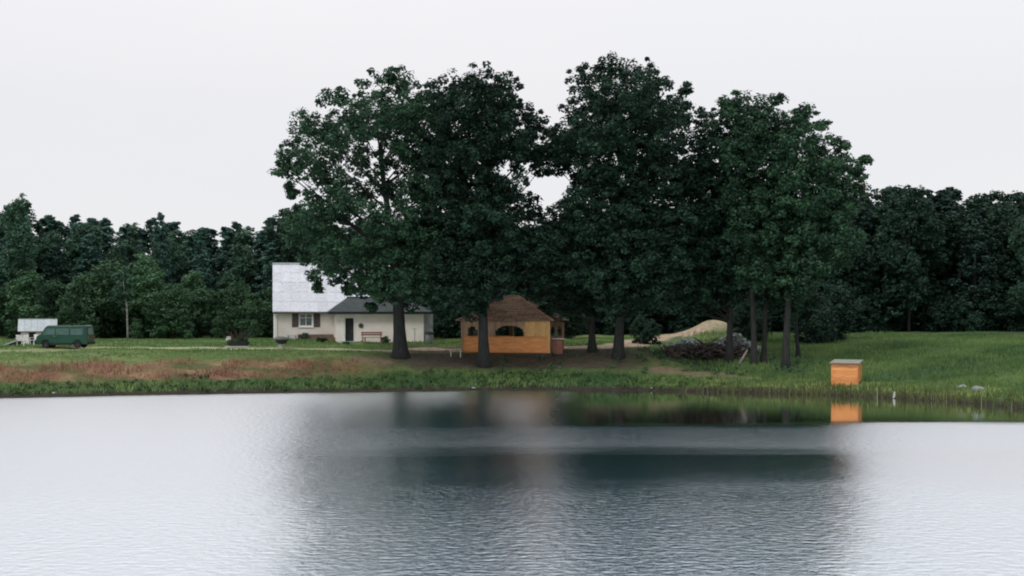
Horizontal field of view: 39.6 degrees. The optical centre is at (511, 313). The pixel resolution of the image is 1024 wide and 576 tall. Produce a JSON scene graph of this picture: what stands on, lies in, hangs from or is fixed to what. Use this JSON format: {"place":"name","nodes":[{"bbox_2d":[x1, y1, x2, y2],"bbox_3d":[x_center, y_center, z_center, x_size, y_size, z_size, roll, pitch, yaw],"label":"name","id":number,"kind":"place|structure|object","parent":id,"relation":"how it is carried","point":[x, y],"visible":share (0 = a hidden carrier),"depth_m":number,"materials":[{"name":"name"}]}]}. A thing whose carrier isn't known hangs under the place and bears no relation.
{"place":"outdoors","nodes":[
{"label":"outdoors","id":0,"kind":"place"},
{"bbox_2d":[0,390,1023,575],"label":"pond water","id":1,"kind":"structure","parent":0,"point":[528,483],"depth_m":49.64,"materials":[{"name":"liquid"}]},
{"bbox_2d":[0,320,1023,408],"bbox_3d":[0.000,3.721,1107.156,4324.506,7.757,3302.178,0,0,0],"label":"ground","id":2,"kind":"structure","parent":0,"point":[420,362],"depth_m":113.25,"materials":[{"name":"plant"}]},
{"bbox_2d":[0,286,17,338],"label":"willow bush","id":3,"kind":"object","parent":2,"relation":"on","point":[3,311],"visible":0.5,"depth_m":151.69,"materials":[{"name":"green plant"}]},
{"bbox_2d":[0,202,46,271],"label":"leafy tree","id":4,"kind":"object","parent":2,"relation":"on","point":[40,227],"visible":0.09,"depth_m":169.24,"materials":[{"name":"green plant"}]},
{"bbox_2d":[0,193,48,309],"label":"leafy tree","id":5,"kind":"object","parent":2,"relation":"on","point":[19,242],"visible":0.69,"depth_m":155.48,"materials":[{"name":"green plant"}]},
{"bbox_2d":[1,269,54,338],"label":"willow bush","id":6,"kind":"object","parent":2,"relation":"on","point":[27,297],"visible":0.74,"depth_m":148.67,"materials":[{"name":"green plant"}]},
{"bbox_2d":[18,319,56,343],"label":"hut","id":7,"kind":"object","parent":2,"relation":"on","point":[30,327],"visible":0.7,"depth_m":127.59,"materials":[{"name":"paint"}]},
{"bbox_2d":[31,230,75,313],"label":"leafy tree","id":8,"kind":"object","parent":2,"relation":"on","point":[44,249],"visible":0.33,"depth_m":163.75,"materials":[{"name":"green plant"}]},
{"bbox_2d":[39,244,73,313],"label":"pine tree","id":9,"kind":"object","parent":2,"relation":"on","point":[55,260],"visible":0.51,"depth_m":159.74,"materials":[{"name":"green plant"}]},
{"bbox_2d":[38,278,75,324],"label":"willow bush","id":10,"kind":"object","parent":2,"relation":"on","point":[52,288],"visible":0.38,"depth_m":152.28,"materials":[{"name":"green plant"}]},
{"bbox_2d":[40,220,76,297],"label":"pine tree","id":11,"kind":"object","parent":2,"relation":"on","point":[60,226],"visible":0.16,"depth_m":170.24,"materials":[{"name":"green plant"}]},
{"bbox_2d":[35,325,95,347],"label":"van","id":12,"kind":"object","parent":2,"relation":"on","point":[77,336],"visible":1,"depth_m":120.68,"materials":[{"name":"green paint"}]},
{"bbox_2d":[54,305,77,324],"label":"willow bush","id":13,"kind":"object","parent":2,"relation":"on","point":[63,317],"visible":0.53,"depth_m":147.63,"materials":[{"name":"green plant"}]},
{"bbox_2d":[55,274,101,321],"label":"willow bush","id":14,"kind":"object","parent":2,"relation":"on","point":[70,294],"visible":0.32,"depth_m":149.51,"materials":[{"name":"green plant"}]},
{"bbox_2d":[59,222,109,307],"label":"leafy tree","id":15,"kind":"object","parent":2,"relation":"on","point":[72,246],"visible":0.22,"depth_m":164.60,"materials":[{"name":"green plant"}]},
{"bbox_2d":[67,233,103,294],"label":"pine tree","id":16,"kind":"object","parent":2,"relation":"on","point":[88,248],"visible":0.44,"depth_m":160.17,"materials":[{"name":"green plant"}]},
{"bbox_2d":[65,262,135,337],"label":"willow bush","id":17,"kind":"object","parent":2,"relation":"on","point":[103,300],"visible":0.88,"depth_m":148.62,"materials":[{"name":"green plant"}]},
{"bbox_2d":[99,217,117,257],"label":"pine tree","id":18,"kind":"object","parent":2,"relation":"on","point":[105,223],"visible":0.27,"depth_m":173.56,"materials":[{"name":"green plant"}]},
{"bbox_2d":[101,245,137,336],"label":"leafy tree","id":19,"kind":"object","parent":2,"relation":"on","point":[114,254],"visible":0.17,"depth_m":158.96,"materials":[{"name":"green plant"}]},
{"bbox_2d":[112,269,132,338],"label":"birch tree","id":20,"kind":"object","parent":2,"relation":"on","point":[124,293],"visible":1,"depth_m":145.92,"materials":[{"name":"green plant"}]},
{"bbox_2d":[108,222,145,260],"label":"leafy tree","id":21,"kind":"object","parent":2,"relation":"on","point":[135,236],"visible":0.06,"depth_m":171.89,"materials":[{"name":"green plant"}]},
{"bbox_2d":[106,273,150,337],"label":"willow bush","id":22,"kind":"object","parent":2,"relation":"on","point":[120,320],"visible":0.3,"depth_m":152.35,"materials":[{"name":"green plant"}]},
{"bbox_2d":[123,266,176,337],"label":"willow bush","id":23,"kind":"object","parent":2,"relation":"on","point":[148,281],"visible":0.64,"depth_m":150.63,"materials":[{"name":"green plant"}]},
{"bbox_2d":[115,250,186,337],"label":"willow bush","id":24,"kind":"object","parent":2,"relation":"on","point":[144,261],"visible":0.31,"depth_m":153.31,"materials":[{"name":"green plant"}]},
{"bbox_2d":[133,217,179,282],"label":"pine tree","id":25,"kind":"object","parent":2,"relation":"on","point":[147,236],"visible":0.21,"depth_m":167.12,"materials":[{"name":"green plant"}]},
{"bbox_2d":[150,212,175,297],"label":"pine tree","id":26,"kind":"object","parent":2,"relation":"on","point":[160,233],"visible":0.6,"depth_m":157.78,"materials":[{"name":"green plant"}]},
{"bbox_2d":[150,236,183,297],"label":"leafy tree","id":27,"kind":"object","parent":2,"relation":"on","point":[175,257],"visible":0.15,"depth_m":160.77,"materials":[{"name":"green plant"}]},
{"bbox_2d":[142,283,195,338],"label":"willow bush","id":28,"kind":"object","parent":2,"relation":"on","point":[163,328],"visible":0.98,"depth_m":147.96,"materials":[{"name":"green plant"}]},
{"bbox_2d":[166,229,195,334],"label":"leafy tree","id":29,"kind":"object","parent":2,"relation":"on","point":[179,240],"visible":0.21,"depth_m":169.45,"materials":[{"name":"green plant"}]},
{"bbox_2d":[173,314,194,338],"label":"willow bush","id":30,"kind":"object","parent":2,"relation":"on","point":[183,323],"visible":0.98,"depth_m":147.88,"materials":[{"name":"green plant"}]},
{"bbox_2d":[0,356,381,383],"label":"dry bank weeds","id":31,"kind":"object","parent":2,"relation":"on","point":[52,365],"visible":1,"depth_m":109.61,"materials":[{"name":"plant"}]},
{"bbox_2d":[166,270,216,337],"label":"willow bush","id":32,"kind":"object","parent":2,"relation":"on","point":[190,282],"visible":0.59,"depth_m":152.26,"materials":[{"name":"green plant"}]},
{"bbox_2d":[176,235,213,335],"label":"pine tree","id":33,"kind":"object","parent":2,"relation":"on","point":[186,265],"visible":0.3,"depth_m":164.42,"materials":[{"name":"green plant"}]},
{"bbox_2d":[186,240,219,334],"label":"pine tree","id":34,"kind":"object","parent":2,"relation":"on","point":[203,260],"visible":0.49,"depth_m":160.51,"materials":[{"name":"green plant"}]},
{"bbox_2d":[196,290,227,337],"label":"willow bush","id":35,"kind":"object","parent":2,"relation":"on","point":[207,314],"visible":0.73,"depth_m":151.60,"materials":[{"name":"green plant"}]},
{"bbox_2d":[201,229,226,334],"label":"pine tree","id":36,"kind":"object","parent":2,"relation":"on","point":[210,241],"visible":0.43,"depth_m":169.50,"materials":[{"name":"green plant"}]},
{"bbox_2d":[209,310,228,338],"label":"willow bush","id":37,"kind":"object","parent":2,"relation":"on","point":[219,321],"visible":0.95,"depth_m":148.83,"materials":[{"name":"green plant"}]},
{"bbox_2d":[212,231,252,316],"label":"pine tree","id":38,"kind":"object","parent":2,"relation":"on","point":[228,236],"visible":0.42,"depth_m":162.74,"materials":[{"name":"green plant"}]},
{"bbox_2d":[212,280,255,337],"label":"willow bush","id":39,"kind":"object","parent":2,"relation":"on","point":[236,294],"visible":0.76,"depth_m":152.10,"materials":[{"name":"green plant"}]},
{"bbox_2d":[214,244,258,336],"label":"leafy tree","id":40,"kind":"object","parent":2,"relation":"on","point":[240,258],"visible":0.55,"depth_m":158.86,"materials":[{"name":"green plant"}]},
{"bbox_2d":[218,228,255,334],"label":"leafy tree","id":41,"kind":"object","parent":2,"relation":"on","point":[239,240],"visible":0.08,"depth_m":169.75,"materials":[{"name":"green plant"}]},
{"bbox_2d":[224,329,249,347],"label":"boat planter","id":42,"kind":"object","parent":2,"relation":"on","point":[239,342],"visible":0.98,"depth_m":126.82,"materials":[{"name":"concrete"}]},
{"bbox_2d":[233,290,266,337],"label":"willow bush","id":43,"kind":"object","parent":2,"relation":"on","point":[252,310],"visible":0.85,"depth_m":150.74,"materials":[{"name":"green plant"}]},
{"bbox_2d":[246,230,274,312],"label":"pine tree","id":44,"kind":"object","parent":2,"relation":"on","point":[262,239],"visible":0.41,"depth_m":165.37,"materials":[{"name":"green plant"}]},
{"bbox_2d":[255,287,273,337],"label":"willow bush","id":45,"kind":"object","parent":2,"relation":"on","point":[268,319],"visible":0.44,"depth_m":153.39,"materials":[{"name":"green plant"}]},
{"bbox_2d":[252,242,282,337],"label":"pine tree","id":46,"kind":"object","parent":2,"relation":"on","point":[269,255],"visible":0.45,"depth_m":158.79,"materials":[{"name":"green plant"}]},
{"bbox_2d":[251,213,284,327],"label":"leafy tree","id":47,"kind":"object","parent":2,"relation":"on","point":[272,232],"visible":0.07,"depth_m":166.41,"materials":[{"name":"green plant"}]},
{"bbox_2d":[260,221,319,290],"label":"leafy tree","id":48,"kind":"object","parent":2,"relation":"on","point":[280,253],"visible":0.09,"depth_m":164.06,"materials":[{"name":"green plant"}]},
{"bbox_2d":[278,203,314,262],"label":"leafy tree","id":49,"kind":"object","parent":2,"relation":"on","point":[295,251],"visible":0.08,"depth_m":155.94,"materials":[{"name":"green plant"}]},
{"bbox_2d":[0,337,659,359],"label":"lawn grass","id":50,"kind":"structure","parent":2,"relation":"on","point":[251,341],"depth_m":127.10,"materials":[{"name":"plant"}]},
{"bbox_2d":[272,263,432,342],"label":"farmhouse","id":51,"kind":"object","parent":2,"relation":"on","point":[299,307],"visible":0.65,"depth_m":140.24,"materials":[{"name":"white paint"}]},
{"bbox_2d":[266,64,456,358],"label":"oak tree","id":52,"kind":"object","parent":2,"relation":"on","point":[393,246],"visible":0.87,"depth_m":114.73,"materials":[{"name":"green plant"}]},
{"bbox_2d":[0,366,740,394],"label":"bank grass","id":53,"kind":"structure","parent":2,"relation":"on","point":[433,376],"depth_m":111.47,"materials":[{"name":"plant"}]},
{"bbox_2d":[427,305,461,338],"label":"undergrowth bush","id":54,"kind":"object","parent":2,"relation":"on","point":[439,323],"visible":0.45,"depth_m":145.02,"materials":[{"name":"green plant"}]},
{"bbox_2d":[398,61,568,367],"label":"oak tree","id":55,"kind":"object","parent":2,"relation":"on","point":[482,262],"visible":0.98,"depth_m":112.89,"materials":[{"name":"green plant"}]},
{"bbox_2d":[456,295,568,356],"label":"gazebo","id":56,"kind":"object","parent":2,"relation":"on","point":[533,322],"visible":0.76,"depth_m":120.54,"materials":[{"name":"brown wood"}]},
{"bbox_2d":[532,279,588,338],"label":"undergrowth bush","id":57,"kind":"object","parent":2,"relation":"on","point":[570,328],"visible":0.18,"depth_m":145.15,"materials":[{"name":"green plant"}]},
{"bbox_2d":[523,198,616,351],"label":"oak tree","id":58,"kind":"object","parent":2,"relation":"on","point":[565,304],"visible":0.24,"depth_m":120.62,"materials":[{"name":"green plant"}]},
{"bbox_2d":[595,311,634,334],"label":"undergrowth bush","id":59,"kind":"object","parent":2,"relation":"on","point":[609,326],"visible":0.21,"depth_m":154.76,"materials":[{"name":"green plant"}]},
{"bbox_2d":[541,51,700,359],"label":"oak tree","id":60,"kind":"object","parent":2,"relation":"on","point":[618,224],"visible":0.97,"depth_m":114.99,"materials":[{"name":"green plant"}]},
{"bbox_2d":[609,302,658,334],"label":"undergrowth bush","id":61,"kind":"object","parent":2,"relation":"on","point":[645,321],"visible":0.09,"depth_m":155.35,"materials":[{"name":"green plant"}]},
{"bbox_2d":[629,314,651,343],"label":"undergrowth bush","id":62,"kind":"object","parent":2,"relation":"on","point":[638,325],"visible":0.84,"depth_m":139.86,"materials":[{"name":"green plant"}]},
{"bbox_2d":[639,318,662,343],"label":"undergrowth bush","id":63,"kind":"object","parent":2,"relation":"on","point":[653,331],"visible":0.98,"depth_m":138.58,"materials":[{"name":"green plant"}]},
{"bbox_2d":[491,346,814,376],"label":"shade weeds","id":64,"kind":"object","parent":2,"relation":"on","point":[663,354],"visible":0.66,"depth_m":117.56,"materials":[{"name":"green plant"}]},
{"bbox_2d":[649,302,676,333],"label":"undergrowth bush","id":65,"kind":"object","parent":2,"relation":"on","point":[660,321],"visible":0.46,"depth_m":160.02,"materials":[{"name":"green plant"}]},
{"bbox_2d":[658,343,687,358],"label":"root stump","id":66,"kind":"object","parent":2,"relation":"on","point":[672,351],"visible":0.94,"depth_m":120.59,"materials":[{"name":"brown wood"}]},
{"bbox_2d":[660,287,716,332],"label":"undergrowth bush","id":67,"kind":"object","parent":2,"relation":"on","point":[684,320],"visible":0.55,"depth_m":158.50,"materials":[{"name":"green plant"}]},
{"bbox_2d":[663,106,754,363],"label":"oak tree","id":68,"kind":"object","parent":2,"relation":"on","point":[708,245],"visible":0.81,"depth_m":118.12,"materials":[{"name":"green plant"}]},
{"bbox_2d":[666,337,781,362],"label":"dead wood heap","id":69,"kind":"object","parent":2,"relation":"on","point":[708,351],"visible":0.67,"depth_m":121.59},
{"bbox_2d":[713,333,760,351],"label":"rubble heap","id":70,"kind":"object","parent":2,"relation":"on","point":[741,341],"visible":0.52,"depth_m":126.57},
{"bbox_2d":[733,299,771,341],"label":"undergrowth bush","id":71,"kind":"object","parent":2,"relation":"on","point":[745,315],"visible":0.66,"depth_m":135.45,"materials":[{"name":"green plant"}]},
{"bbox_2d":[708,89,802,365],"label":"oak tree","id":72,"kind":"object","parent":2,"relation":"on","point":[753,128],"visible":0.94,"depth_m":115.31,"materials":[{"name":"green plant"}]},
{"bbox_2d":[746,239,797,363],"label":"oak tree","id":73,"kind":"object","parent":2,"relation":"on","point":[766,298],"visible":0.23,"depth_m":118.15,"materials":[{"name":"green plant"}]},
{"bbox_2d":[763,303,783,331],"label":"undergrowth bush","id":74,"kind":"object","parent":2,"relation":"on","point":[775,320],"visible":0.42,"depth_m":158.19,"materials":[{"name":"green plant"}]},
{"bbox_2d":[791,292,826,357],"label":"oak tree","id":75,"kind":"object","parent":2,"relation":"on","point":[814,301],"visible":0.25,"depth_m":121.25,"materials":[{"name":"green plant"}]},
{"bbox_2d":[783,292,837,344],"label":"undergrowth bush","id":76,"kind":"object","parent":2,"relation":"on","point":[814,329],"visible":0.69,"depth_m":131.73,"materials":[{"name":"green plant"}]},
{"bbox_2d":[765,102,874,368],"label":"oak tree","id":77,"kind":"object","parent":2,"relation":"on","point":[828,206],"visible":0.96,"depth_m":113.81,"materials":[{"name":"green plant"}]},
{"bbox_2d":[823,284,862,340],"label":"undergrowth bush","id":78,"kind":"object","parent":2,"relation":"on","point":[838,295],"visible":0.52,"depth_m":137.29,"materials":[{"name":"green plant"}]},
{"bbox_2d":[829,359,862,386],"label":"pump box","id":79,"kind":"object","parent":2,"relation":"on","point":[843,371],"visible":0.89,"depth_m":105.65,"materials":[{"name":"orange wood"}]},
{"bbox_2d":[682,377,1023,408],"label":"reeds","id":80,"kind":"object","parent":2,"relation":"on","point":[947,394],"visible":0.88,"depth_m":101.78,"materials":[{"name":"plant"}]},
{"bbox_2d":[685,329,1023,399],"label":"meadow grass","id":81,"kind":"structure","parent":2,"relation":"on","point":[929,349],"depth_m":115.55,"materials":[{"name":"plant"}]},
{"bbox_2d":[829,225,882,332],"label":"leafy tree","id":82,"kind":"object","parent":2,"relation":"on","point":[854,276],"visible":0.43,"depth_m":154.06,"materials":[{"name":"green plant"}]},
{"bbox_2d":[691,377,1023,399],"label":"shore grass","id":83,"kind":"structure","parent":2,"relation":"on","point":[805,381],"depth_m":104.89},
{"bbox_2d":[835,207,887,302],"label":"pine tree","id":84,"kind":"object","parent":2,"relation":"on","point":[862,215],"visible":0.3,"depth_m":158.41,"materials":[{"name":"green plant"}]},
{"bbox_2d":[849,297,878,333],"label":"undergrowth bush","id":85,"kind":"object","parent":2,"relation":"on","point":[862,319],"visible":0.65,"depth_m":153.29,"materials":[{"name":"green plant"}]},
{"bbox_2d":[853,291,892,332],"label":"undergrowth bush","id":86,"kind":"object","parent":2,"relation":"on","point":[879,322],"visible":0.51,"depth_m":154.51,"materials":[{"name":"green plant"}]},
{"bbox_2d":[860,185,912,322],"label":"leafy tree","id":87,"kind":"object","parent":2,"relation":"on","point":[883,192],"visible":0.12,"depth_m":163.91,"materials":[{"name":"green plant"}]},
{"bbox_2d":[856,209,933,323],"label":"leafy tree","id":88,"kind":"object","parent":2,"relation":"on","point":[891,223],"visible":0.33,"depth_m":157.00,"materials":[{"name":"green plant"}]},
{"bbox_2d":[881,303,911,331],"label":"undergrowth bush","id":89,"kind":"object","parent":2,"relation":"on","point":[897,324],"visible":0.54,"depth_m":155.93,"materials":[{"name":"green plant"}]},
{"bbox_2d":[864,193,937,323],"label":"leafy tree","id":90,"kind":"object","parent":2,"relation":"on","point":[893,202],"visible":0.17,"depth_m":160.47,"materials":[{"name":"green plant"}]},
{"bbox_2d":[872,184,938,331],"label":"leafy tree","id":91,"kind":"object","parent":2,"relation":"on","point":[918,215],"visible":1,"depth_m":153.21,"materials":[{"name":"green plant"}]},
{"bbox_2d":[900,219,952,325],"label":"leafy tree","id":92,"kind":"object","parent":2,"relation":"on","point":[937,239],"visible":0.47,"depth_m":155.58,"materials":[{"name":"green plant"}]},
{"bbox_2d":[903,286,954,331],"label":"undergrowth bush","id":93,"kind":"object","parent":2,"relation":"on","point":[933,310],"visible":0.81,"depth_m":154.79,"materials":[{"name":"green plant"}]},
{"bbox_2d":[912,211,968,307],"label":"pine tree","id":94,"kind":"object","parent":2,"relation":"on","point":[948,294],"visible":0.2,"depth_m":158.21,"materials":[{"name":"green plant"}]},
{"bbox_2d":[931,189,959,293],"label":"tree","id":95,"kind":"object","parent":2,"relation":"on","point":[942,198],"visible":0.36,"depth_m":162.65,"materials":[{"name":"green plant"}]},
{"bbox_2d":[945,297,986,331],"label":"undergrowth bush","id":96,"kind":"object","parent":2,"relation":"on","point":[960,313],"visible":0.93,"depth_m":153.48,"materials":[{"name":"green plant"}]},
{"bbox_2d":[939,211,1001,324],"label":"leafy tree","id":97,"kind":"object","parent":2,"relation":"on","point":[954,235],"visible":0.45,"depth_m":158.32,"materials":[{"name":"green plant"}]},
{"bbox_2d":[945,213,1004,319],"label":"pine tree","id":98,"kind":"object","parent":2,"relation":"on","point":[973,240],"visible":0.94,"depth_m":155.36,"materials":[{"name":"green plant"}]},
{"bbox_2d":[948,196,1015,304],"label":"leafy tree","id":99,"kind":"object","parent":2,"relation":"on","point":[973,207],"visible":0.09,"depth_m":163.04,"materials":[{"name":"green plant"}]},
{"bbox_2d":[960,279,1012,331],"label":"undergrowth bush","id":100,"kind":"object","parent":2,"relation":"on","point":[987,298],"visible":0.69,"depth_m":154.07,"materials":[{"name":"green plant"}]},
{"bbox_2d":[954,205,1021,295],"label":"leafy tree","id":101,"kind":"object","parent":2,"relation":"on","point":[993,218],"visible":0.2,"depth_m":159.50,"materials":[{"name":"green plant"}]},
{"bbox_2d":[974,190,1008,318],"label":"leafy tree","id":102,"kind":"object","parent":2,"relation":"on","point":[992,197],"visible":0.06,"depth_m":171.16,"materials":[{"name":"green plant"}]},
{"bbox_2d":[969,223,1023,311],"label":"leafy tree","id":103,"kind":"object","parent":2,"relation":"on","point":[996,257],"visible":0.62,"depth_m":156.20,"materials":[{"name":"green plant"}]},
{"bbox_2d":[983,291,1023,331],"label":"undergrowth bush","id":104,"kind":"object","parent":2,"relation":"on","point":[1015,326],"visible":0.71,"depth_m":153.43,"materials":[{"name":"green plant"}]},
{"bbox_2d":[996,195,1023,326],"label":"leafy tree","id":105,"kind":"object","parent":2,"relation":"on","point":[1017,208],"visible":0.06,"depth_m":163.72,"materials":[{"name":"green plant"}]},
{"bbox_2d":[1006,214,1023,313],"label":"leafy tree","id":106,"kind":"object","parent":2,"relation":"on","point":[1019,287],"visible":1,"depth_m":149.75,"materials":[{"name":"green plant"}]},
{"bbox_2d":[0,0,1023,269],"label":"sky","id":107,"kind":"structure","parent":0,"point":[121,112],"materials":[{"name":"white"}]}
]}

